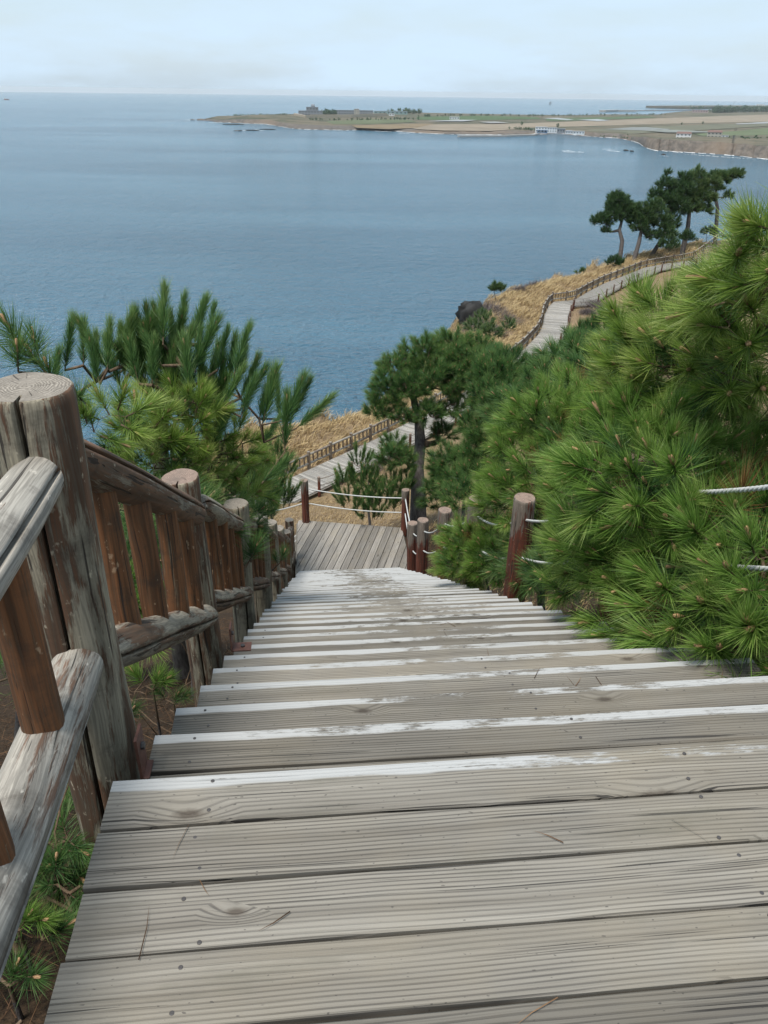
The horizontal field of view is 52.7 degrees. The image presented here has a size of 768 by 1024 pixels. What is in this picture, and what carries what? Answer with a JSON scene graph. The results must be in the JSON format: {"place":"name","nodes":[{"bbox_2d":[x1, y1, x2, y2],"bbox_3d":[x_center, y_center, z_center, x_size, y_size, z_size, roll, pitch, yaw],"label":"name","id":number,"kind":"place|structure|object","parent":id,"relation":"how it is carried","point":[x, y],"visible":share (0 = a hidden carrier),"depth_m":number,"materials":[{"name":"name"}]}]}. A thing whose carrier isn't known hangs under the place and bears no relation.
{"place":"outdoors","nodes":[
{"label":"outdoors","id":0,"kind":"place"},
{"bbox_2d":[327,119,415,123],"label":"field","id":1,"kind":"structure","parent":0,"point":[372,121],"depth_m":1918.92,"materials":[{"name":"soil"}]},
{"bbox_2d":[0,92,767,471],"bbox_3d":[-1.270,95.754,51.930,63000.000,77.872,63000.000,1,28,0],"label":"sea","id":2,"kind":"structure","parent":0,"point":[340,260],"depth_m":498.71,"materials":[{"name":"liquid"}]},
{"bbox_2d":[215,122,762,158],"bbox_3d":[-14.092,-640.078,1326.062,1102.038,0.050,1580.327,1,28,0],"label":"surf","id":3,"kind":"structure","parent":2,"relation":"on","point":[486,134],"depth_m":1434.79,"materials":[{"name":"liquid"}]},
{"bbox_2d":[457,133,538,136],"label":"pier","id":4,"kind":"structure","parent":2,"relation":"in","point":[535,134],"depth_m":1412.94,"materials":[{"name":"concrete"}]},
{"bbox_2d":[599,110,635,111],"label":"breakwater","id":5,"kind":"object","parent":2,"relation":"in","point":[617,110],"visible":0.96,"depth_m":3704.24,"materials":[{"name":"concrete"}]},
{"bbox_2d":[636,109,695,110],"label":"breakwater","id":6,"kind":"object","parent":2,"relation":"in","point":[663,110],"visible":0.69,"depth_m":4056.05,"materials":[{"name":"concrete"}]},
{"bbox_2d":[0,234,767,1023],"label":"ground","id":7,"kind":"structure","parent":0,"point":[34,946],"depth_m":10.79,"materials":[{"name":"plant"}]},
{"bbox_2d":[0,652,19,737],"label":"pine bush","id":8,"kind":"object","parent":7,"relation":"on","point":[17,726],"visible":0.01,"depth_m":3.63,"materials":[{"name":"green plant"}]},
{"bbox_2d":[0,944,60,1019],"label":"pine seedling","id":9,"kind":"object","parent":7,"relation":"on","point":[30,977],"visible":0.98,"depth_m":2.09,"materials":[{"name":"green plant"}]},
{"bbox_2d":[0,298,72,376],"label":"young pine","id":10,"kind":"object","parent":7,"relation":"on","point":[21,345],"visible":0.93,"depth_m":4.78,"materials":[{"name":"green plant"}]},
{"bbox_2d":[17,892,67,974],"bbox_3d":[-1.062,1.246,2.281,0.338,0.352,0.146,8,29,13],"label":"pine seedling","id":11,"kind":"object","parent":7,"relation":"on","point":[28,918],"visible":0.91,"depth_m":2.23,"materials":[{"name":"green plant"}]},
{"bbox_2d":[11,784,92,965],"bbox_3d":[-1.167,1.159,2.495,0.727,0.480,0.921,-7,30,-15],"label":"pine bush","id":12,"kind":"object","parent":7,"relation":"on","point":[52,863],"visible":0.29,"depth_m":2.45,"materials":[{"name":"green plant"}]},
{"bbox_2d":[31,872,83,918],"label":"pine seedling","id":13,"kind":"object","parent":7,"relation":"on","point":[37,886],"visible":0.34,"depth_m":2.41,"materials":[{"name":"green plant"}]},
{"bbox_2d":[44,824,94,878],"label":"pine seedling","id":14,"kind":"object","parent":7,"relation":"on","point":[85,854],"visible":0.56,"depth_m":2.47,"materials":[{"name":"green plant"}]},
{"bbox_2d":[16,637,232,1023],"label":"dead twigs","id":15,"kind":"object","parent":7,"relation":"on","point":[20,1021],"visible":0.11,"depth_m":4.92,"materials":[{"name":"brown plant"}]},
{"bbox_2d":[131,695,148,723],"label":"pine seedling","id":16,"kind":"object","parent":7,"relation":"on","point":[134,708],"visible":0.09,"depth_m":3.75,"materials":[{"name":"green plant"}]},
{"bbox_2d":[0,372,295,979],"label":"log fence","id":17,"kind":"object","parent":7,"relation":"on","point":[78,633],"visible":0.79,"depth_m":2.11,"materials":[{"name":"brown wood"}]},
{"bbox_2d":[242,527,273,567],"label":"pine sprig","id":18,"kind":"object","parent":17,"relation":"attached to","point":[252,552],"visible":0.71,"depth_m":6.59,"materials":[{"name":"green plant"}]},
{"bbox_2d":[270,543,290,570],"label":"pine sprig","id":19,"kind":"object","parent":17,"relation":"attached to","point":[282,553],"visible":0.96,"depth_m":9.49,"materials":[{"name":"green plant"}]},
{"bbox_2d":[121,510,178,681],"bbox_3d":[-2.493,0.711,8.518,2.581,2.569,2.910,17,32,27],"label":"pine bush","id":20,"kind":"object","parent":7,"relation":"on","point":[137,594],"depth_m":7.47,"materials":[{"name":"green plant"}]},
{"bbox_2d":[124,661,181,734],"bbox_3d":[-1.268,1.113,4.317,0.402,0.770,0.207,11,30,18],"label":"pine seedling","id":21,"kind":"object","parent":7,"relation":"on","point":[157,678],"visible":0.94,"depth_m":4.19,"materials":[{"name":"green plant"}]},
{"bbox_2d":[59,366,285,678],"bbox_3d":[-1.757,0.158,6.933,1.125,3.897,2.941,12,30,20],"label":"young pine","id":22,"kind":"object","parent":7,"relation":"on","point":[137,428],"visible":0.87,"depth_m":6.36,"materials":[{"name":"green plant"}]},
{"bbox_2d":[147,683,198,715],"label":"pine seedling","id":23,"kind":"object","parent":7,"relation":"on","point":[179,694],"visible":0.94,"depth_m":4.19,"materials":[{"name":"green plant"}]},
{"bbox_2d":[50,273,341,679],"bbox_3d":[-1.708,-0.149,7.424,2.803,4.148,1.509,21,34,32],"label":"pine tree","id":24,"kind":"object","parent":7,"relation":"on","point":[154,346],"visible":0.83,"depth_m":6.65,"materials":[{"name":"green plant"}]},
{"bbox_2d":[118,459,283,699],"bbox_3d":[-1.571,0.144,6.396,1.148,2.876,3.992,1,28,0],"label":"pine bush","id":25,"kind":"object","parent":7,"relation":"on","point":[214,493],"visible":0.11,"depth_m":6.87,"materials":[{"name":"green plant"}]},
{"bbox_2d":[227,429,302,518],"bbox_3d":[-2.541,0.256,17.362,1.633,4.398,2.968,7,29,11],"label":"pine sapling","id":26,"kind":"object","parent":7,"relation":"on","point":[289,492],"visible":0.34,"depth_m":16.82,"materials":[{"name":"green plant"}]},
{"bbox_2d":[357,460,383,475],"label":"bare shrub","id":27,"kind":"object","parent":7,"relation":"on","point":[372,466],"visible":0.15,"depth_m":51.34,"materials":[{"name":"plant"}]},
{"bbox_2d":[330,439,416,536],"bbox_3d":[-0.377,-0.474,21.596,2.657,2.621,2.744,-18,34,-31],"label":"pine sapling","id":28,"kind":"object","parent":7,"relation":"on","point":[377,485],"visible":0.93,"depth_m":21.20,"materials":[{"name":"green plant"}]},
{"bbox_2d":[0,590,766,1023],"bbox_3d":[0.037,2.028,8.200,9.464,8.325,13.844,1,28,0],"label":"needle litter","id":29,"kind":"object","parent":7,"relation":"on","point":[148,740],"visible":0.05,"depth_m":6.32,"materials":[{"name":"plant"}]},
{"bbox_2d":[44,567,767,1023],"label":"timber stairway","id":30,"kind":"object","parent":7,"relation":"on","point":[370,781],"visible":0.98,"depth_m":1.78,"materials":[{"name":"grey wood"}]},
{"bbox_2d":[138,622,722,1022],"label":"fallen needles","id":31,"kind":"object","parent":30,"relation":"on","point":[289,911],"visible":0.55,"depth_m":1.59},
{"bbox_2d":[359,323,500,520],"bbox_3d":[1.433,-2.644,23.392,5.902,5.718,3.562,-19,34,-32],"label":"pine tree","id":32,"kind":"object","parent":7,"relation":"on","point":[441,365],"visible":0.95,"depth_m":22.32,"materials":[{"name":"green plant"}]},
{"bbox_2d":[203,239,714,493],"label":"dry grass","id":33,"kind":"structure","parent":7,"relation":"on","point":[690,246],"depth_m":86.97,"materials":[{"name":"plant"}]},
{"bbox_2d":[413,406,505,572],"bbox_3d":[1.991,-0.444,18.572,2.536,4.377,4.268,1,28,0],"label":"pine bush","id":34,"kind":"object","parent":7,"relation":"on","point":[447,480],"visible":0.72,"depth_m":17.80,"materials":[{"name":"green plant"}]},
{"bbox_2d":[426,505,511,590],"bbox_3d":[1.208,0.774,9.860,1.427,1.746,1.610,1,28,0],"label":"pine bush","id":35,"kind":"object","parent":7,"relation":"on","point":[476,544],"visible":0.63,"depth_m":9.57,"materials":[{"name":"green plant"}]},
{"bbox_2d":[455,301,484,325],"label":"sea rock","id":36,"kind":"object","parent":7,"relation":"on","point":[465,309],"visible":0.54,"depth_m":85.14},
{"bbox_2d":[449,313,490,332],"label":"bare shrub","id":37,"kind":"object","parent":7,"relation":"on","point":[470,325],"visible":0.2,"depth_m":82.16,"materials":[{"name":"plant"}]},
{"bbox_2d":[249,261,698,503],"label":"cliff boardwalk","id":38,"kind":"structure","parent":7,"relation":"on","point":[556,315],"depth_m":75.41,"materials":[{"name":"wood"}]},
{"bbox_2d":[451,299,502,312],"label":"bare shrub","id":39,"kind":"object","parent":7,"relation":"on","point":[488,303],"visible":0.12,"depth_m":87.67,"materials":[{"name":"plant"}]},
{"bbox_2d":[239,229,724,494],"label":"cliff fence","id":40,"kind":"object","parent":7,"relation":"on","point":[536,328],"visible":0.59,"depth_m":78.22,"materials":[{"name":"wood"}]},
{"bbox_2d":[461,306,517,338],"bbox_3d":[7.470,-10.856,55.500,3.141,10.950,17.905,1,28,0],"label":"pine bush","id":41,"kind":"object","parent":7,"relation":"on","point":[487,327],"visible":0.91,"depth_m":55.27,"materials":[{"name":"green plant"}]},
{"bbox_2d":[474,320,512,339],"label":"bare shrub","id":42,"kind":"object","parent":7,"relation":"on","point":[496,331],"visible":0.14,"depth_m":80.14,"materials":[{"name":"plant"}]},
{"bbox_2d":[476,301,514,316],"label":"bare shrub","id":43,"kind":"object","parent":7,"relation":"on","point":[496,308],"visible":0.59,"depth_m":85.91,"materials":[{"name":"plant"}]},
{"bbox_2d":[486,279,507,298],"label":"pine bush","id":44,"kind":"object","parent":7,"relation":"on","point":[496,286],"visible":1,"depth_m":91.62,"materials":[{"name":"green plant"}]},
{"bbox_2d":[230,450,767,625],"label":"rope barrier","id":45,"kind":"object","parent":7,"relation":"on","point":[417,533],"visible":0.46,"depth_m":7.78,"materials":[{"name":"wood"}]},
{"bbox_2d":[235,443,767,611],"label":"withered grass","id":46,"kind":"structure","parent":7,"relation":"on","point":[348,514],"depth_m":30.94,"materials":[{"name":"plant"}]},
{"bbox_2d":[303,261,704,501],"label":"verge grass","id":47,"kind":"structure","parent":7,"relation":"on","point":[530,340],"depth_m":88.07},
{"bbox_2d":[317,258,697,496],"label":"cliff rope barrier","id":48,"kind":"object","parent":7,"relation":"on","point":[572,306],"visible":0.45,"depth_m":85.21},
{"bbox_2d":[492,308,531,325],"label":"bare shrub","id":49,"kind":"object","parent":7,"relation":"on","point":[501,318],"visible":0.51,"depth_m":84.09,"materials":[{"name":"plant"}]},
{"bbox_2d":[506,285,528,291],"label":"bare shrub","id":50,"kind":"object","parent":7,"relation":"on","point":[519,287],"visible":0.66,"depth_m":96.77,"materials":[{"name":"plant"}]},
{"bbox_2d":[522,276,546,287],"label":"bare shrub","id":51,"kind":"object","parent":7,"relation":"on","point":[532,283],"visible":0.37,"depth_m":99.76,"materials":[{"name":"plant"}]},
{"bbox_2d":[479,515,593,605],"bbox_3d":[1.516,0.945,7.979,1.084,2.186,1.925,1,28,0],"label":"pine bush","id":52,"kind":"object","parent":7,"relation":"on","point":[525,567],"visible":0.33,"depth_m":7.31,"materials":[{"name":"green plant"}]},
{"bbox_2d":[459,358,629,610],"bbox_3d":[1.866,0.335,8.870,1.955,4.210,2.666,10,30,17],"label":"young pine","id":53,"kind":"object","parent":7,"relation":"on","point":[515,474],"visible":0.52,"depth_m":8.29,"materials":[{"name":"green plant"}]},
{"bbox_2d":[460,304,631,515],"bbox_3d":[4.153,-1.910,19.491,4.789,5.892,5.116,1,28,0],"label":"pine tree","id":54,"kind":"object","parent":7,"relation":"on","point":[504,363],"visible":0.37,"depth_m":18.23,"materials":[{"name":"green plant"}]},
{"bbox_2d":[472,322,662,582],"bbox_3d":[3.262,-0.480,12.951,2.690,5.452,4.320,-9,30,-17],"label":"young pine","id":55,"kind":"object","parent":7,"relation":"on","point":[545,363],"visible":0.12,"depth_m":12.96,"materials":[{"name":"green plant"}]},
{"bbox_2d":[573,267,586,273],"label":"pine bush","id":56,"kind":"object","parent":7,"relation":"on","point":[580,270],"visible":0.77,"depth_m":111.77,"materials":[{"name":"green plant"}]},
{"bbox_2d":[575,306,597,315],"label":"bare shrub","id":57,"kind":"object","parent":7,"relation":"on","point":[585,311],"visible":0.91,"depth_m":87.85,"materials":[{"name":"plant"}]},
{"bbox_2d":[580,297,601,307],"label":"bare shrub","id":58,"kind":"object","parent":7,"relation":"on","point":[591,304],"visible":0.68,"depth_m":91.84,"materials":[{"name":"plant"}]},
{"bbox_2d":[592,301,617,310],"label":"bare shrub","id":59,"kind":"object","parent":7,"relation":"on","point":[599,305],"visible":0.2,"depth_m":90.09,"materials":[{"name":"plant"}]},
{"bbox_2d":[603,253,624,266],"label":"pine bush","id":60,"kind":"object","parent":7,"relation":"on","point":[617,259],"visible":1,"depth_m":111.55,"materials":[{"name":"green plant"}]},
{"bbox_2d":[589,187,640,256],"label":"pine tree","id":61,"kind":"object","parent":7,"relation":"on","point":[617,204],"visible":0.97,"depth_m":116.19,"materials":[{"name":"green plant"}]},
{"bbox_2d":[521,361,767,571],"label":"young pine","id":62,"kind":"object","parent":7,"relation":"on","point":[655,434],"visible":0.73,"depth_m":4.39,"materials":[{"name":"green plant"}]},
{"bbox_2d":[526,443,767,678],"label":"young pine","id":63,"kind":"object","parent":7,"relation":"on","point":[718,592],"visible":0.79,"depth_m":3.88,"materials":[{"name":"green plant"}]},
{"bbox_2d":[628,196,681,260],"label":"pine tree","id":64,"kind":"object","parent":7,"relation":"on","point":[649,216],"visible":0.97,"depth_m":115.25,"materials":[{"name":"green plant"}]},
{"bbox_2d":[564,238,767,427],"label":"young pine","id":65,"kind":"object","parent":7,"relation":"on","point":[724,339],"visible":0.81,"depth_m":4.65,"materials":[{"name":"green plant"}]},
{"bbox_2d":[657,233,681,263],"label":"pine bush","id":66,"kind":"object","parent":7,"relation":"on","point":[669,243],"visible":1,"depth_m":114.38,"materials":[{"name":"green plant"}]},
{"bbox_2d":[645,167,697,257],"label":"pine tree","id":67,"kind":"object","parent":7,"relation":"on","point":[680,186],"visible":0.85,"depth_m":118.10,"materials":[{"name":"green plant"}]},
{"bbox_2d":[677,227,698,253],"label":"pine bush","id":68,"kind":"object","parent":7,"relation":"on","point":[687,234],"visible":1,"depth_m":116.50,"materials":[{"name":"green plant"}]},
{"bbox_2d":[677,162,724,255],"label":"pine tree","id":69,"kind":"object","parent":7,"relation":"on","point":[705,184],"visible":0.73,"depth_m":118.99,"materials":[{"name":"green plant"}]},
{"bbox_2d":[641,183,767,346],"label":"young pine","id":70,"kind":"object","parent":7,"relation":"on","point":[748,229],"visible":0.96,"depth_m":3.56,"materials":[{"name":"green plant"}]},
{"bbox_2d":[692,245,721,261],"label":"steps","id":71,"kind":"structure","parent":7,"relation":"on","point":[706,253],"depth_m":116.27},
{"bbox_2d":[698,225,718,248],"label":"pine bush","id":72,"kind":"object","parent":7,"relation":"on","point":[703,231],"visible":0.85,"depth_m":120.66,"materials":[{"name":"green plant"}]},
{"bbox_2d":[706,166,746,246],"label":"pine tree","id":73,"kind":"object","parent":7,"relation":"on","point":[729,175],"visible":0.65,"depth_m":122.46,"materials":[{"name":"green plant"}]},
{"bbox_2d":[0,0,767,101],"label":"sky","id":74,"kind":"structure","parent":0,"point":[678,50],"materials":[{"name":"white"}]},
{"bbox_2d":[352,124,430,128],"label":"field","id":75,"kind":"structure","parent":0,"point":[392,126],"depth_m":1675.49,"materials":[{"name":"soil"}]},
{"bbox_2d":[439,120,470,120],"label":"field","id":76,"kind":"structure","parent":0,"point":[454,120],"depth_m":2023.83,"materials":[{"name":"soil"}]},
{"bbox_2d":[417,116,539,119],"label":"field","id":77,"kind":"structure","parent":0,"point":[470,118],"depth_m":2298.03,"materials":[{"name":"soil"}]},
{"bbox_2d":[197,109,767,158],"bbox_3d":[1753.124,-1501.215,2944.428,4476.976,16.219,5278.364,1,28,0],"label":"coast land","id":78,"kind":"structure","parent":0,"point":[738,145],"depth_m":1639.75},
{"bbox_2d":[234,113,290,115],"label":"wood","id":79,"kind":"object","parent":78,"relation":"on","point":[261,114],"visible":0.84,"depth_m":2097.52,"materials":[{"name":"green wood"}]},
{"bbox_2d":[294,113,316,117],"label":"bank","id":80,"kind":"structure","parent":78,"relation":"on","point":[307,116],"depth_m":2044.59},
{"bbox_2d":[298,104,322,114],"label":"observatory","id":81,"kind":"structure","parent":78,"relation":"on","point":[312,110],"depth_m":2322.05,"materials":[{"name":"grey concrete"}]},
{"bbox_2d":[320,109,336,113],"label":"wood","id":82,"kind":"object","parent":78,"relation":"on","point":[328,111],"visible":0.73,"depth_m":2419.18,"materials":[{"name":"plant"}]},
{"bbox_2d":[317,113,386,117],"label":"retaining wall","id":83,"kind":"structure","parent":78,"relation":"on","point":[349,115],"depth_m":2194.57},
{"bbox_2d":[336,110,372,113],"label":"long shed","id":84,"kind":"structure","parent":78,"relation":"on","point":[352,111],"depth_m":2472.28,"materials":[{"name":"metal"}]},
{"bbox_2d":[309,117,418,120],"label":"wood","id":85,"kind":"object","parent":78,"relation":"on","point":[338,118],"visible":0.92,"depth_m":2025.13,"materials":[{"name":"plant"}]},
{"bbox_2d":[374,111,407,114],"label":"greenhouse","id":86,"kind":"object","parent":78,"relation":"on","point":[399,112],"visible":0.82,"depth_m":2576.95,"materials":[{"name":"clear glass"}]},
{"bbox_2d":[387,107,422,113],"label":"wood","id":87,"kind":"object","parent":78,"relation":"on","point":[413,111],"visible":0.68,"depth_m":2680.37,"materials":[{"name":"plant"}]},
{"bbox_2d":[509,126,534,130],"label":"wood","id":88,"kind":"object","parent":78,"relation":"on","point":[525,128],"visible":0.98,"depth_m":1596.01,"materials":[{"name":"plant"}]},
{"bbox_2d":[418,113,665,116],"bbox_3d":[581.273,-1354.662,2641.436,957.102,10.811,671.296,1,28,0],"label":"wood","id":89,"kind":"object","parent":78,"relation":"on","point":[425,115],"visible":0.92,"depth_m":2567.75,"materials":[{"name":"plant"}]},
{"bbox_2d":[535,126,556,132],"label":"seaside cafe","id":90,"kind":"structure","parent":78,"relation":"on","point":[539,129],"depth_m":1503.49,"materials":[{"name":"concrete"}]},
{"bbox_2d":[557,128,564,133],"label":"cottage","id":91,"kind":"structure","parent":78,"relation":"on","point":[560,130],"depth_m":1497.92,"materials":[{"name":"grey glass"}]},
{"bbox_2d":[573,131,584,134],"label":"cottage","id":92,"kind":"structure","parent":78,"relation":"on","point":[578,132],"depth_m":1454.89,"materials":[{"name":"concrete"}]},
{"bbox_2d":[676,131,691,136],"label":"villa","id":93,"kind":"object","parent":78,"relation":"on","point":[683,134],"visible":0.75,"depth_m":1336.81,"materials":[{"name":"ceramic"}]},
{"bbox_2d":[692,109,707,112],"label":"harbour shed","id":94,"kind":"structure","parent":78,"relation":"on","point":[701,111],"depth_m":3501.58,"materials":[{"name":"grey glass"}]},
{"bbox_2d":[707,130,728,136],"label":"villa","id":95,"kind":"object","parent":78,"relation":"on","point":[714,133],"visible":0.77,"depth_m":1371.08,"materials":[{"name":"ceramic"}]},
{"bbox_2d":[689,104,767,109],"bbox_3d":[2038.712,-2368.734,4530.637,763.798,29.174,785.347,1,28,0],"label":"wood","id":96,"kind":"object","parent":78,"relation":"on","point":[700,107],"visible":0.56,"depth_m":4441.47,"materials":[{"name":"plant"}]},
{"bbox_2d":[708,106,767,112],"bbox_3d":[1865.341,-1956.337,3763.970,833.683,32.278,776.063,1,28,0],"label":"wood","id":97,"kind":"object","parent":78,"relation":"on","point":[720,109],"visible":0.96,"depth_m":3618.69,"materials":[{"name":"plant"}]},
{"bbox_2d":[547,118,573,119],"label":"field","id":98,"kind":"structure","parent":0,"point":[560,118],"depth_m":2324.53,"materials":[{"name":"soil"}]},
{"bbox_2d":[414,115,767,130],"bbox_3d":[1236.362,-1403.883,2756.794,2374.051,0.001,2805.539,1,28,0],"label":"field","id":99,"kind":"structure","parent":0,"point":[496,127],"depth_m":2032.12,"materials":[{"name":"soil"}]},
{"bbox_2d":[583,119,606,120],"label":"field","id":100,"kind":"structure","parent":0,"point":[594,119],"depth_m":2240.28,"materials":[{"name":"soil"}]},
{"bbox_2d":[546,116,656,120],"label":"field","id":101,"kind":"structure","parent":0,"point":[582,118],"depth_m":2431.04,"materials":[{"name":"plant"}]},
{"bbox_2d":[614,127,660,129],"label":"field","id":102,"kind":"structure","parent":0,"point":[632,128],"depth_m":1670.07,"materials":[{"name":"soil"}]},
{"bbox_2d":[637,127,667,129],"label":"field","id":103,"kind":"structure","parent":0,"point":[652,128],"depth_m":1716.93,"materials":[{"name":"soil"}]},
{"bbox_2d":[647,130,707,131],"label":"field","id":104,"kind":"structure","parent":0,"point":[675,131],"depth_m":1588.96,"materials":[{"name":"soil"}]},
{"bbox_2d":[591,123,767,132],"bbox_3d":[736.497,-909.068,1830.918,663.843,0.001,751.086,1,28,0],"label":"field","id":105,"kind":"structure","parent":0,"point":[703,127],"depth_m":1809.56,"materials":[{"name":"soil"}]},
{"bbox_2d":[646,105,766,108],"bbox_3d":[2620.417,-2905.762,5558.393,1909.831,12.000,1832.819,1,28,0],"label":"headland","id":106,"kind":"structure","parent":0,"point":[684,106],"depth_m":4908.68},
{"bbox_2d":[697,128,767,135],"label":"field","id":107,"kind":"structure","parent":0,"point":[762,131],"depth_m":1584.74,"materials":[{"name":"soil"}]},
{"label":"lower flight","id":108,"kind":"object","parent":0,"visible":0},
{"bbox_2d":[294,520,406,576],"bbox_3d":[-0.818,0.969,19.419,3.060,0.173,2.846,1,28,0],"label":"landing","id":109,"kind":"object","parent":108,"relation":"on","point":[326,546],"visible":0.64,"depth_m":19.42,"materials":[{"name":"wood"}]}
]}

